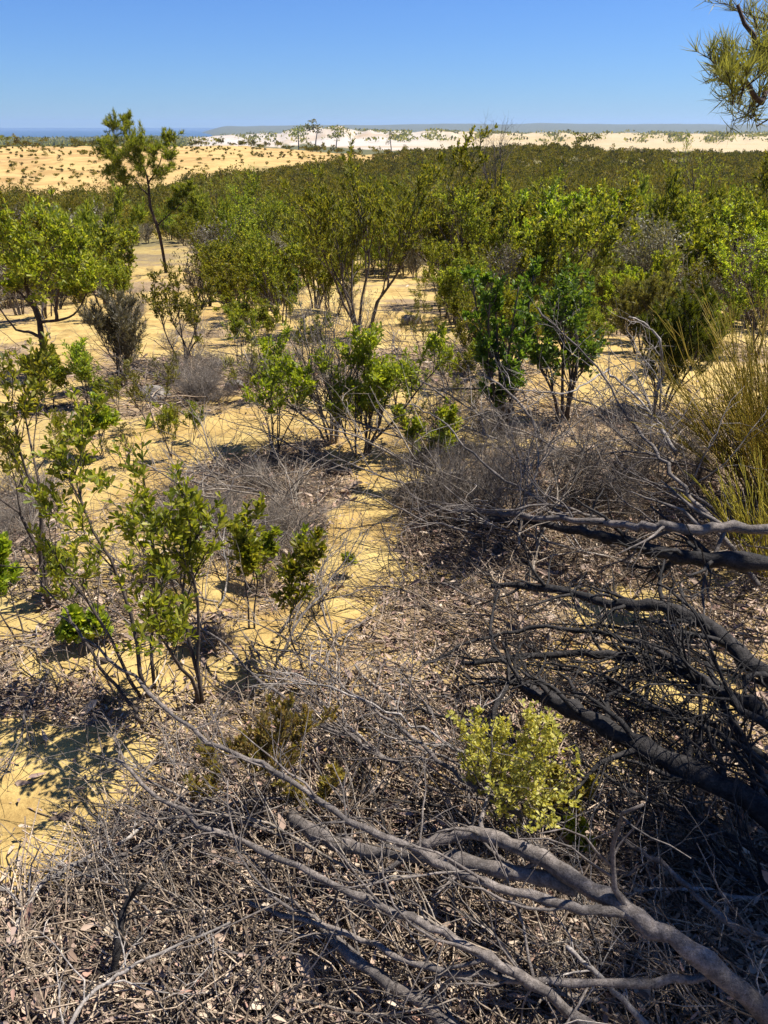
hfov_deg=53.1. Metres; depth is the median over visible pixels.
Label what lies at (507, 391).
fallen branch
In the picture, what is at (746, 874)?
fallen branch
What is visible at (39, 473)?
dead bough
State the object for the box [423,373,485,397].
dead bush
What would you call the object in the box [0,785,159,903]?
dead bough
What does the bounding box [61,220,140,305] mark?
green shrub
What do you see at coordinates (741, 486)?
dead bush
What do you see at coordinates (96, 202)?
upright shrub
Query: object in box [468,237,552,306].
grey shrub
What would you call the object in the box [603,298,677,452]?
fallen branch
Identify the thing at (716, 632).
fallen branch
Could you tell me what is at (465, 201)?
leggy shrub
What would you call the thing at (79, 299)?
green shrub
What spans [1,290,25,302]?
grey shrub
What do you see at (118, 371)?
dead bough
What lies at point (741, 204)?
upright shrub
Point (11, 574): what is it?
shrub
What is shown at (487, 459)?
dead bush
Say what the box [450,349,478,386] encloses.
thin shrub
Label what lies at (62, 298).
grey shrub
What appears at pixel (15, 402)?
dead bough
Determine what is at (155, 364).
dead bush
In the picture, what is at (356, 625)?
dead bough
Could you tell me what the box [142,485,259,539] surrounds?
dead bough
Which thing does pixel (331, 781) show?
olive shrub
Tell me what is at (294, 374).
green shrub
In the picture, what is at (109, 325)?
brown shrub
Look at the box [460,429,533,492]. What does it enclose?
dead bush
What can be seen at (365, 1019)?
dead bough
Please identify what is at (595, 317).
green shrub
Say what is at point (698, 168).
upright shrub
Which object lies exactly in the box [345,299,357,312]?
dead bush
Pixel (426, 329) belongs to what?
thin shrub
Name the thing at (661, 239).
grey shrub
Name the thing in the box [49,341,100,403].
thin shrub
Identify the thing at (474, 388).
dead bough
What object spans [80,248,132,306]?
green shrub
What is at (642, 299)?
olive shrub
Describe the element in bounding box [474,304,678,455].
fallen branch
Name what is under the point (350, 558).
seedling
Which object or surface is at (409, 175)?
upright shrub
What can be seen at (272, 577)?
dead bush
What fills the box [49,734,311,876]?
dead bough
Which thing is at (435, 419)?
dead bush
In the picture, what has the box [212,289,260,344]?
thin shrub
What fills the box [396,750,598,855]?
dead bough
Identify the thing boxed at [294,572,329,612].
dead bush
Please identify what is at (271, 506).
dead bush
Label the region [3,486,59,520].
dead bush
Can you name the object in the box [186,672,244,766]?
dead bough
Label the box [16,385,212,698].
leafy shrub
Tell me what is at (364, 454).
dead bough
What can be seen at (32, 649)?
dead bough
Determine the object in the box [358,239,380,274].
green shrub
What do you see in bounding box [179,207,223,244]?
green shrub
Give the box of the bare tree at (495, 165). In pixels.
[467,112,515,190]
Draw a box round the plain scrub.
[0,125,767,146]
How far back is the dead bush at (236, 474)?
4.77 m
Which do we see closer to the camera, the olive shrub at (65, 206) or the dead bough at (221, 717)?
the dead bough at (221, 717)
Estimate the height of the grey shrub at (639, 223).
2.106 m
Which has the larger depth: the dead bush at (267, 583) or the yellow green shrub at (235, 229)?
the yellow green shrub at (235, 229)
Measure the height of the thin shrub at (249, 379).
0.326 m
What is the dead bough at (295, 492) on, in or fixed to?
on the ground
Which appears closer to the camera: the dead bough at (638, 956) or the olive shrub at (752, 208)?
the dead bough at (638, 956)
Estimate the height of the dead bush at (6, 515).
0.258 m
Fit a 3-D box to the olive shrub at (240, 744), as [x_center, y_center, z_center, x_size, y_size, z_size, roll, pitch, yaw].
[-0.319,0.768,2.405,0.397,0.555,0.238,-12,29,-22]
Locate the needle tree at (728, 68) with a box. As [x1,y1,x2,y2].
[681,0,767,143]
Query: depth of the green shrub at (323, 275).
11.36 m
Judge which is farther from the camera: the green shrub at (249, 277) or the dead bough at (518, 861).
the green shrub at (249, 277)
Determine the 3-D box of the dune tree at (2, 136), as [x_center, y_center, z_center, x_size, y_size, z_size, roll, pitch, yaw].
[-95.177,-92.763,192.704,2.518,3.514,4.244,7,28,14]
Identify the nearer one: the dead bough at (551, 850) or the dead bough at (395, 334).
the dead bough at (551, 850)
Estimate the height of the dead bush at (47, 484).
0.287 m
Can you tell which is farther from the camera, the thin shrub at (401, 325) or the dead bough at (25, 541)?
the thin shrub at (401, 325)
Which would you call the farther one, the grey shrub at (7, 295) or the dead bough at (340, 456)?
the grey shrub at (7, 295)
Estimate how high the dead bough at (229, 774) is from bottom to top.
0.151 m
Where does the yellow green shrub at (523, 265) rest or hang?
on the ground
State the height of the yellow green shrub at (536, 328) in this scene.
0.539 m
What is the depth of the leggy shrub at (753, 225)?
13.19 m
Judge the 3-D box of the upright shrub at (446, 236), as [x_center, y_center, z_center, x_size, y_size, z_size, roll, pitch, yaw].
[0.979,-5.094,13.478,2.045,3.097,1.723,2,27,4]
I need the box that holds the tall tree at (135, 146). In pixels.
[91,108,205,272]
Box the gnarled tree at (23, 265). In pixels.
[0,189,108,355]
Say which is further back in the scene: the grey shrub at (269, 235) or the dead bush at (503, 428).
the grey shrub at (269, 235)
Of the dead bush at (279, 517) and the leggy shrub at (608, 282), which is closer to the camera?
the dead bush at (279, 517)
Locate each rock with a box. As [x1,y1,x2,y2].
[134,385,170,401]
[225,380,243,389]
[401,315,421,325]
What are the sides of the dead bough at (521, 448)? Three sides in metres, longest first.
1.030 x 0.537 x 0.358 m
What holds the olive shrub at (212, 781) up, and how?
on the ground
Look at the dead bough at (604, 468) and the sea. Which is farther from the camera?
the sea
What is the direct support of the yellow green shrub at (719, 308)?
on the ground
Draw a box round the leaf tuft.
[54,603,113,645]
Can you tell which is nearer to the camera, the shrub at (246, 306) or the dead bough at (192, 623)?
the dead bough at (192, 623)
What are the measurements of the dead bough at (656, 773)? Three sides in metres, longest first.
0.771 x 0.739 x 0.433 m
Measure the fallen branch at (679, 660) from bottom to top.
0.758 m
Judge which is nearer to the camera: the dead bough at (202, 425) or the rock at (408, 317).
the dead bough at (202, 425)
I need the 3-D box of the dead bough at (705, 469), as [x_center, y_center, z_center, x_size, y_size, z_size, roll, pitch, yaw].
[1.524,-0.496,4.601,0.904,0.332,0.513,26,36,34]
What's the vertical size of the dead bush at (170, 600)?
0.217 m
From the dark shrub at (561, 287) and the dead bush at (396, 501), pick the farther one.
the dark shrub at (561, 287)
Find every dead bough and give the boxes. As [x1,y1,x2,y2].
[0,368,43,415]
[0,424,39,511]
[0,439,118,544]
[0,440,111,498]
[0,446,139,558]
[0,449,74,498]
[0,473,170,583]
[0,620,72,686]
[0,646,289,895]
[0,665,76,835]
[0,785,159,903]
[0,967,119,1023]
[3,794,151,913]
[5,523,92,597]
[8,293,50,337]
[17,776,177,999]
[33,548,144,633]
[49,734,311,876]
[50,709,391,1023]
[63,323,184,414]
[70,322,171,384]
[71,598,217,681]
[76,895,252,1023]
[80,834,273,1020]
[83,516,237,602]
[85,412,255,507]
[86,706,221,810]
[88,425,231,498]
[94,490,216,579]
[97,437,213,537]
[104,406,293,490]
[104,534,234,604]
[111,722,477,1004]
[118,477,228,538]
[120,735,314,935]
[121,382,189,426]
[135,453,261,505]
[136,411,264,488]
[140,418,371,514]
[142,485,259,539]
[144,310,235,359]
[144,381,281,466]
[145,305,195,346]
[159,392,253,487]
[167,429,327,550]
[177,578,347,660]
[185,389,344,454]
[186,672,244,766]
[194,721,263,814]
[195,529,252,586]
[200,422,385,524]
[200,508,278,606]
[201,598,338,674]
[203,777,535,1023]
[206,855,312,994]
[209,369,343,469]
[211,444,326,498]
[213,670,383,844]
[215,462,362,567]
[222,341,436,439]
[223,518,427,647]
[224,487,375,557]
[232,641,346,737]
[235,550,348,639]
[235,674,476,853]
[240,366,488,474]
[241,627,373,742]
[247,792,606,1023]
[257,730,460,883]
[258,701,315,787]
[259,945,433,1023]
[260,481,392,654]
[260,490,368,632]
[262,588,380,673]
[266,402,396,479]
[283,292,333,327]
[283,419,481,548]
[285,375,468,535]
[290,675,431,833]
[294,288,356,325]
[297,370,469,464]
[298,544,415,615]
[302,638,526,816]
[302,907,447,1023]
[308,554,418,594]
[324,424,410,470]
[332,498,414,580]
[342,637,496,744]
[342,855,529,1022]
[343,289,461,413]
[347,554,455,627]
[349,307,423,391]
[358,494,510,581]
[359,771,660,995]
[371,340,578,434]
[372,400,391,433]
[378,312,507,411]
[383,431,601,534]
[383,750,623,916]
[387,568,520,626]
[396,384,636,546]
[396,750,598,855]
[401,360,504,441]
[407,415,654,583]
[411,685,509,886]
[412,450,631,563]
[419,541,559,631]
[419,679,577,911]
[428,382,493,435]
[441,377,660,480]
[460,775,730,1023]
[463,357,621,468]
[464,764,638,969]
[466,401,627,471]
[473,363,538,432]
[478,635,590,676]
[483,323,617,417]
[484,781,597,858]
[492,396,685,467]
[494,340,654,450]
[505,435,645,533]
[511,871,676,970]
[513,581,547,660]
[516,575,628,653]
[521,881,653,1009]
[525,411,684,491]
[529,658,623,713]
[533,593,714,768]
[552,430,668,536]
[557,326,687,438]
[564,901,660,1023]
[571,407,728,520]
[574,398,711,472]
[577,351,706,458]
[579,690,757,836]
[584,362,679,415]
[586,319,720,450]
[596,365,708,458]
[617,881,766,1013]
[618,412,735,487]
[618,730,752,874]
[625,677,745,724]
[638,622,741,710]
[662,407,749,451]
[665,666,767,737]
[677,482,767,574]
[682,459,764,519]
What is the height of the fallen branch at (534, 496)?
0.884 m
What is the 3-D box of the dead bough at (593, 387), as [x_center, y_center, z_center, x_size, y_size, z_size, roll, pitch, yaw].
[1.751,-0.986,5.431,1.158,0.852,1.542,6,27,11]
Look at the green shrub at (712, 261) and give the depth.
11.76 m
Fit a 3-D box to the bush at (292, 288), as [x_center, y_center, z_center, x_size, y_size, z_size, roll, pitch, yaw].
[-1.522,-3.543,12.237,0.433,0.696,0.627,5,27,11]
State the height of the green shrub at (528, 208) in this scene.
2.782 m
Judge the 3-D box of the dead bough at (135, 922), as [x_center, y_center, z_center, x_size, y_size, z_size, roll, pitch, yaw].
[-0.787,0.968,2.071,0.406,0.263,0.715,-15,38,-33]
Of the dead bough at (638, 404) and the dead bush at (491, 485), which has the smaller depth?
the dead bush at (491, 485)
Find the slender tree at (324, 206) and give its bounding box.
[269,131,441,329]
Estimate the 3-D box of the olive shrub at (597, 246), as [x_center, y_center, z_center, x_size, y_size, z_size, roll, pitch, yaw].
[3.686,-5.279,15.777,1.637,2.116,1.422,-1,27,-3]
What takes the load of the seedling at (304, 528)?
on the ground
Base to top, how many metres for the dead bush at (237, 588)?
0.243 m
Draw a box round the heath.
[0,133,767,239]
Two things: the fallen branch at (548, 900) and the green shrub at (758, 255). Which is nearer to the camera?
the fallen branch at (548, 900)
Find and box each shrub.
[0,186,75,318]
[0,199,37,315]
[0,234,18,308]
[0,245,47,306]
[0,265,17,303]
[0,332,113,608]
[0,531,23,639]
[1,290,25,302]
[11,202,29,252]
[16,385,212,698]
[18,343,72,408]
[33,265,76,308]
[34,194,83,225]
[35,542,77,594]
[45,407,78,449]
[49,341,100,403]
[53,195,135,292]
[55,179,148,306]
[60,195,104,215]
[60,337,92,405]
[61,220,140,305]
[71,276,97,316]
[72,391,123,457]
[74,281,150,386]
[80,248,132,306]
[87,192,135,246]
[87,194,139,244]
[87,374,108,405]
[96,422,138,469]
[101,375,121,411]
[112,459,245,707]
[113,219,138,261]
[113,358,179,429]
[118,279,133,295]
[133,340,142,359]
[135,221,146,245]
[136,258,219,364]
[141,221,155,243]
[150,350,180,380]
[151,401,179,457]
[154,203,175,240]
[164,213,185,242]
[165,215,172,239]
[167,402,181,437]
[169,212,242,306]
[169,224,179,243]
[170,222,189,245]
[171,204,214,243]
[178,198,196,215]
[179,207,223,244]
[180,736,223,808]
[182,399,204,442]
[187,238,249,302]
[194,184,234,240]
[197,227,268,302]
[199,253,422,443]
[200,163,268,219]
[200,255,243,305]
[207,265,247,308]
[212,183,268,244]
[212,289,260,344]
[218,692,339,806]
[219,336,275,403]
[220,306,261,362]
[224,368,258,396]
[225,226,258,302]
[225,491,268,628]
[226,193,282,245]
[227,216,252,241]
[228,301,252,325]
[234,236,264,305]
[235,255,293,310]
[237,233,305,322]
[241,319,318,453]
[243,172,296,243]
[247,522,283,584]
[248,296,282,353]
[265,227,285,246]
[266,230,319,304]
[269,241,312,304]
[270,760,346,813]
[271,526,328,672]
[274,201,296,220]
[276,221,290,243]
[278,206,293,236]
[279,192,379,308]
[285,293,296,323]
[286,188,311,222]
[288,216,311,251]
[291,312,332,360]
[302,245,360,316]
[310,320,462,456]
[336,216,370,268]
[336,217,364,252]
[337,283,355,317]
[339,191,367,223]
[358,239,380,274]
[360,213,397,277]
[362,196,422,279]
[375,177,422,210]
[379,173,408,198]
[380,352,406,404]
[382,123,498,275]
[387,217,425,274]
[390,402,462,464]
[391,151,449,208]
[398,315,410,339]
[401,364,430,408]
[403,228,427,277]
[403,302,448,351]
[408,283,445,324]
[413,273,430,292]
[417,200,512,271]
[420,236,476,318]
[430,245,495,327]
[432,176,523,308]
[434,340,457,382]
[436,266,476,322]
[438,267,472,324]
[445,699,584,836]
[448,288,509,345]
[449,244,492,270]
[449,375,488,415]
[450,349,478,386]
[451,189,490,237]
[451,318,490,364]
[452,198,511,263]
[460,256,546,442]
[462,335,476,372]
[466,173,560,264]
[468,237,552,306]
[477,177,512,206]
[479,274,545,357]
[484,243,532,285]
[490,287,540,368]
[493,271,541,311]
[505,182,546,241]
[505,252,608,421]
[511,233,559,284]
[512,178,591,285]
[517,186,607,297]
[518,193,535,220]
[520,152,584,196]
[521,177,638,324]
[527,163,568,210]
[531,302,549,339]
[536,238,593,293]
[538,312,567,357]
[540,763,597,814]
[549,224,602,295]
[557,236,600,294]
[561,813,595,854]
[562,185,632,273]
[564,291,597,333]
[564,315,604,364]
[567,248,630,326]
[583,177,611,207]
[587,305,622,344]
[588,173,644,302]
[591,253,636,306]
[596,250,631,316]
[598,263,648,334]
[601,256,684,354]
[606,198,708,313]
[607,157,655,204]
[607,237,641,265]
[608,215,656,261]
[608,248,648,271]
[616,211,648,226]
[620,241,681,315]
[624,206,652,235]
[627,159,732,301]
[630,170,678,226]
[632,271,735,408]
[634,211,679,273]
[639,257,694,284]
[649,188,700,293]
[651,316,705,373]
[656,213,739,293]
[669,131,730,205]
[673,198,764,277]
[675,260,730,298]
[677,171,767,299]
[682,274,755,352]
[688,239,750,310]
[688,264,733,315]
[696,234,755,321]
[699,312,732,364]
[700,190,767,357]
[701,192,762,219]
[708,300,737,329]
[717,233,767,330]
[735,210,767,325]
[737,213,766,267]
[747,148,767,250]
[752,243,767,276]
[758,206,767,251]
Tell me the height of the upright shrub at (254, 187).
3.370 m
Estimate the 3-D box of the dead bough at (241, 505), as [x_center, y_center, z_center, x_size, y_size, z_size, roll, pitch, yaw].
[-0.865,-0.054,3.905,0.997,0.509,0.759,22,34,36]
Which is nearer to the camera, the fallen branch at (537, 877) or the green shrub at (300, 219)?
the fallen branch at (537, 877)
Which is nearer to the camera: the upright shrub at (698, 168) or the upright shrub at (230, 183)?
the upright shrub at (230, 183)
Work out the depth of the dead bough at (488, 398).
5.08 m
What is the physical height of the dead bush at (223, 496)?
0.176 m
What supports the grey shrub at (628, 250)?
on the ground
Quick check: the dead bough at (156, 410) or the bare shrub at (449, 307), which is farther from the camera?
the bare shrub at (449, 307)
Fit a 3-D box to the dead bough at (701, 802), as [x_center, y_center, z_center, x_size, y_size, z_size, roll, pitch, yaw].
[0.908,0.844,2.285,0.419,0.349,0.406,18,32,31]
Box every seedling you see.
[291,522,308,546]
[340,551,357,567]
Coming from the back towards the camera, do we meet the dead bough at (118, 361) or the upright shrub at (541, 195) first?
the upright shrub at (541, 195)
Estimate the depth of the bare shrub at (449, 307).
10.45 m
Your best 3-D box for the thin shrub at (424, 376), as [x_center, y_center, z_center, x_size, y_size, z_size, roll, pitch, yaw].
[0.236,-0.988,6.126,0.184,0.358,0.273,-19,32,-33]
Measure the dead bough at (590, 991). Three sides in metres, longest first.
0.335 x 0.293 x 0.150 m
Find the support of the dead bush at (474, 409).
on the ground
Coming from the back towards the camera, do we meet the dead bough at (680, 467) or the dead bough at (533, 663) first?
the dead bough at (680, 467)
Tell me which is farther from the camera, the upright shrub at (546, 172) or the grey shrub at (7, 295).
the upright shrub at (546, 172)
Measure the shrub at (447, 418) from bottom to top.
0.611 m
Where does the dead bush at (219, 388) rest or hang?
on the ground
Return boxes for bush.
[0,461,77,491]
[0,462,66,525]
[0,469,17,495]
[0,487,55,538]
[0,498,37,542]
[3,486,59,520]
[112,546,154,584]
[121,490,218,521]
[127,287,147,294]
[136,356,189,381]
[139,564,165,587]
[149,588,184,611]
[155,494,245,523]
[155,550,212,587]
[157,327,179,348]
[158,463,193,493]
[159,361,215,397]
[160,335,221,372]
[161,362,218,392]
[169,581,217,611]
[173,369,219,399]
[174,367,223,400]
[175,321,188,332]
[175,330,214,355]
[176,362,224,383]
[177,375,242,405]
[183,345,228,367]
[184,310,229,334]
[189,347,236,381]
[191,373,239,403]
[192,481,256,506]
[194,350,229,377]
[197,484,248,524]
[200,374,240,399]
[200,559,262,603]
[201,478,249,517]
[202,458,277,483]
[204,614,239,654]
[205,531,290,561]
[214,489,295,537]
[220,481,309,536]
[225,450,284,500]
[231,505,306,531]
[237,352,264,380]
[238,495,305,532]
[240,462,331,494]
[257,495,348,536]
[259,560,278,586]
[259,574,283,593]
[269,501,329,561]
[272,347,305,360]
[276,267,301,305]
[281,341,306,360]
[284,309,307,320]
[287,304,312,318]
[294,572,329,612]
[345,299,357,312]
[348,317,378,330]
[354,404,492,495]
[358,295,374,304]
[369,426,489,519]
[373,401,434,427]
[374,457,461,516]
[375,429,438,450]
[383,303,404,315]
[388,422,482,491]
[393,371,474,453]
[404,374,479,432]
[414,470,485,524]
[423,359,463,377]
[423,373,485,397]
[426,445,524,528]
[437,439,545,500]
[444,385,483,402]
[445,333,495,349]
[448,393,516,443]
[451,430,528,452]
[456,399,569,527]
[457,399,495,422]
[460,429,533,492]
[477,389,558,476]
[535,397,629,504]
[561,441,666,505]
[566,432,642,504]
[595,392,723,488]
[598,429,652,491]
[603,467,650,520]
[623,393,697,468]
[660,383,730,439]
[668,449,747,495]
[671,452,724,488]
[681,402,719,442]
[685,409,726,476]
[724,464,767,518]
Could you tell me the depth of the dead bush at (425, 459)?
4.61 m
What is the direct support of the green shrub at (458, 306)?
on the ground
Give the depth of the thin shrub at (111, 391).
6.05 m
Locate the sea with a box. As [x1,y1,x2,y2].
[0,128,214,137]
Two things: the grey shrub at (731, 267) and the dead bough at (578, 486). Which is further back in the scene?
the grey shrub at (731, 267)
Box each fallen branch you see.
[0,540,161,723]
[0,802,147,948]
[0,883,237,1023]
[56,605,625,918]
[56,767,270,897]
[84,705,597,1023]
[101,859,188,983]
[189,571,431,771]
[223,876,708,1023]
[243,648,506,792]
[253,906,489,1023]
[277,596,536,892]
[286,776,577,931]
[322,631,529,789]
[371,478,767,616]
[373,331,614,548]
[415,752,767,1023]
[417,576,767,795]
[432,557,767,735]
[436,558,551,750]
[454,349,543,456]
[454,636,767,832]
[458,524,767,694]
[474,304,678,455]
[479,480,767,598]
[491,610,767,824]
[494,602,767,802]
[502,583,763,687]
[514,296,767,586]
[541,905,648,1023]
[548,693,767,863]
[581,799,767,979]
[585,754,767,931]
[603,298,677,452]
[603,848,767,942]
[620,633,767,795]
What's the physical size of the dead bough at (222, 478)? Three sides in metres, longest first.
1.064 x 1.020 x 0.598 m
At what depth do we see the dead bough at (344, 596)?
3.52 m
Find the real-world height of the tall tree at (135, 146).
5.293 m
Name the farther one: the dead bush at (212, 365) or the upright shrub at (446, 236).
the upright shrub at (446, 236)
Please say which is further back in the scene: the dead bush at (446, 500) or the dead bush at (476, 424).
the dead bush at (476, 424)
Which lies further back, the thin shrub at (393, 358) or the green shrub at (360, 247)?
the green shrub at (360, 247)
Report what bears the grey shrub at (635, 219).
on the ground
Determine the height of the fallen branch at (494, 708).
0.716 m
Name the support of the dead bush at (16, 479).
on the ground
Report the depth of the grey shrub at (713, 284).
10.41 m
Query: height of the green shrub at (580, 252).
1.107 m
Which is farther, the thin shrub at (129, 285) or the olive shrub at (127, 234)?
the olive shrub at (127, 234)
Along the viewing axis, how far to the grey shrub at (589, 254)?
13.33 m
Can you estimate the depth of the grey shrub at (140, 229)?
43.56 m
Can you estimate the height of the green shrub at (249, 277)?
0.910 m
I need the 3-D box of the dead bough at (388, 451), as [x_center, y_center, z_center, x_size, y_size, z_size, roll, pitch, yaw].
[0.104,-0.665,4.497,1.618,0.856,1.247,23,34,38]
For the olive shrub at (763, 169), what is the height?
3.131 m
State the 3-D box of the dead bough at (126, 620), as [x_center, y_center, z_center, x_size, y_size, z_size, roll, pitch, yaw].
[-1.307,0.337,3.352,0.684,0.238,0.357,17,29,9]
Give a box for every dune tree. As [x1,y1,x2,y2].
[0,135,11,146]
[289,123,310,149]
[303,119,322,144]
[331,125,349,147]
[385,130,396,150]
[570,131,602,144]
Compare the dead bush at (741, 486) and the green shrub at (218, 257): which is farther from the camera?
the green shrub at (218, 257)
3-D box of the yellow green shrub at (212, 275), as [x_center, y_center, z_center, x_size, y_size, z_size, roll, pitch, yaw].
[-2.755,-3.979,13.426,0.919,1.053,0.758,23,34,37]
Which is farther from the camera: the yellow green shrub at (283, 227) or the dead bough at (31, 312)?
the yellow green shrub at (283, 227)
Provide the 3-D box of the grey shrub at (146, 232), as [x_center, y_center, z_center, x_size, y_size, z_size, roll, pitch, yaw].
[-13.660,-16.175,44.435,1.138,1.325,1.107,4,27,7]
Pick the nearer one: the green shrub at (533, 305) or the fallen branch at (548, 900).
the fallen branch at (548, 900)
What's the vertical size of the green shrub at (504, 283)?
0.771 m
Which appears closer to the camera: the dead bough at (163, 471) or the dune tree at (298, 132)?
the dead bough at (163, 471)
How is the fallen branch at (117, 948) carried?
on the ground
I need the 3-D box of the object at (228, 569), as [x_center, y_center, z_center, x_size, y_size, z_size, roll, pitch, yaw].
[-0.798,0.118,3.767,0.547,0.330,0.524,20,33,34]
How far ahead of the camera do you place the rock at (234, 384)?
6.69 m
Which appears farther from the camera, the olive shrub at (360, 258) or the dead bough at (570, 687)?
the olive shrub at (360, 258)
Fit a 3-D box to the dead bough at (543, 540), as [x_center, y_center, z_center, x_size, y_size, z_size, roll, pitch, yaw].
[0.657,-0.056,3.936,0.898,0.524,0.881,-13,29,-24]
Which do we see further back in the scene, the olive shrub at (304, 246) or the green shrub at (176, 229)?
the green shrub at (176, 229)
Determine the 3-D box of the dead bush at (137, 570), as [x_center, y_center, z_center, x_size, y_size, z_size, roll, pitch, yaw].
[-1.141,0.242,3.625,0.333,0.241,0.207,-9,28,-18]
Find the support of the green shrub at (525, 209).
on the ground
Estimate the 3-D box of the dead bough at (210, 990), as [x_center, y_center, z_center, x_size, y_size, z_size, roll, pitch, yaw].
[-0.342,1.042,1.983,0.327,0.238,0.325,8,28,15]
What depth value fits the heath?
127.66 m
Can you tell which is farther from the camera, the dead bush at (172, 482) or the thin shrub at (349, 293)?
the thin shrub at (349, 293)
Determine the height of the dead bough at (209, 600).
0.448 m
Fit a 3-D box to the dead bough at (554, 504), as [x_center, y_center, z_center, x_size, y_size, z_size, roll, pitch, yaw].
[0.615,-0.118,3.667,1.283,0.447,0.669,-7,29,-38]
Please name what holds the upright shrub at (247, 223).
on the ground
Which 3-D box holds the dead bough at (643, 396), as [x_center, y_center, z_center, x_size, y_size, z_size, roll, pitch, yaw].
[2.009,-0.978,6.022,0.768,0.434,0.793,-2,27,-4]
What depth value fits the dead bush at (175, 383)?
6.47 m
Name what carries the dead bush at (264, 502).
on the ground
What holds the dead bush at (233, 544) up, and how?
on the ground
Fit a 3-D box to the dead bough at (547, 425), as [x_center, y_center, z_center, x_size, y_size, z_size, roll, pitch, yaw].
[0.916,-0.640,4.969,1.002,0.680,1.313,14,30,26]
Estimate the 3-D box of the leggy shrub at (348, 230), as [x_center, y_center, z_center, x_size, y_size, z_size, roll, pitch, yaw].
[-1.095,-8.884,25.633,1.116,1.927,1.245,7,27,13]
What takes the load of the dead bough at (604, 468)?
on the ground
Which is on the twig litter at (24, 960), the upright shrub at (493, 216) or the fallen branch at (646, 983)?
the fallen branch at (646, 983)
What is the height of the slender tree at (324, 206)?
2.332 m
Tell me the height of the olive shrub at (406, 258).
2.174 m
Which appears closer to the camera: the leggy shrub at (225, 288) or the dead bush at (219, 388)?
the dead bush at (219, 388)
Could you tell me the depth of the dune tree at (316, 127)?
780.71 m
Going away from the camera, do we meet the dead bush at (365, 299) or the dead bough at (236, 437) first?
the dead bough at (236, 437)
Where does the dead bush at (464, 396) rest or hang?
on the ground
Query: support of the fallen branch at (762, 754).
on the ground
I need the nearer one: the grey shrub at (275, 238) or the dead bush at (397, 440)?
the dead bush at (397, 440)
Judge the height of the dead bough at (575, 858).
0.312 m
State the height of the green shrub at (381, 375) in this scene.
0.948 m
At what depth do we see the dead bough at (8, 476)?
4.69 m
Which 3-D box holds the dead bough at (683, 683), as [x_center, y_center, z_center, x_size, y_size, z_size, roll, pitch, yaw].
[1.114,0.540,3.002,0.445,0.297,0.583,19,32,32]
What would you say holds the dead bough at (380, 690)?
on the ground
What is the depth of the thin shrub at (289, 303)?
10.57 m
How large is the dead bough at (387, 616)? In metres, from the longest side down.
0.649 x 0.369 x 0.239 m
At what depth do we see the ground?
4.46 m
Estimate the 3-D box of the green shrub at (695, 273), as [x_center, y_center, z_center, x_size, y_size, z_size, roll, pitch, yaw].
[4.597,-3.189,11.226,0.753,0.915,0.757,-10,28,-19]
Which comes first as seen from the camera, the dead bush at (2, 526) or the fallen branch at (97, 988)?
the fallen branch at (97, 988)
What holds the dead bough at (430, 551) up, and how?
on the ground
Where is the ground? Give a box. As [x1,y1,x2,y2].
[0,123,767,1023]
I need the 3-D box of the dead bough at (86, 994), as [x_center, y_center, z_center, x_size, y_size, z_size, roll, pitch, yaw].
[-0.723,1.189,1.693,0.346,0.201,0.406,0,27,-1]
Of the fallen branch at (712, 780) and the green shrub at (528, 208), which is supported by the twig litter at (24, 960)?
the fallen branch at (712, 780)
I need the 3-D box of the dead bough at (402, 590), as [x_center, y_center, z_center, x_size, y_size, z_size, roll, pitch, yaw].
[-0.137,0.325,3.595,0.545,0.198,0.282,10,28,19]
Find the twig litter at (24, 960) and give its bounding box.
[0,278,767,1023]
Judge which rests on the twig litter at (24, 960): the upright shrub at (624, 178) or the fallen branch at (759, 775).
the fallen branch at (759, 775)
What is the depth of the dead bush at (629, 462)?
4.58 m
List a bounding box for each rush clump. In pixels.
[616,272,767,512]
[670,437,767,579]
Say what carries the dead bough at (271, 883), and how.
on the twig litter at (24, 960)
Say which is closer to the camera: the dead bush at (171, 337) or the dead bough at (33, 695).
the dead bough at (33, 695)
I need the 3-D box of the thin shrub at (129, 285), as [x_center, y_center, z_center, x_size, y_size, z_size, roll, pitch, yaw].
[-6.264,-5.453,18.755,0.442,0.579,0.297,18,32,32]
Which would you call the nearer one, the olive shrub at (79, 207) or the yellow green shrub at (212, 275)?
the yellow green shrub at (212, 275)
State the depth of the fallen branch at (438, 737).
2.60 m
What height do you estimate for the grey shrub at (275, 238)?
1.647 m
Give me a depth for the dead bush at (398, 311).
11.46 m
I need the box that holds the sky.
[0,0,767,127]
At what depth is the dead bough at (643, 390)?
5.31 m
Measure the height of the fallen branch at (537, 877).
0.391 m
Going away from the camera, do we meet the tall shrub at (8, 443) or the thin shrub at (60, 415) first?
the tall shrub at (8, 443)
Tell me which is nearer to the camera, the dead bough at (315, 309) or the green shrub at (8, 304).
the dead bough at (315, 309)
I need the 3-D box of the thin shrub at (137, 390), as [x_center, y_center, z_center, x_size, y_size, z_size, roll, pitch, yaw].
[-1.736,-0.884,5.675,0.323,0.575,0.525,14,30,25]
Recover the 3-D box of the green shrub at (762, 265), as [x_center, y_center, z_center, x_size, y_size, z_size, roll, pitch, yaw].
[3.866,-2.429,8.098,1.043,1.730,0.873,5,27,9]
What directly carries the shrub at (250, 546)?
on the ground
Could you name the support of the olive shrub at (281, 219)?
on the ground

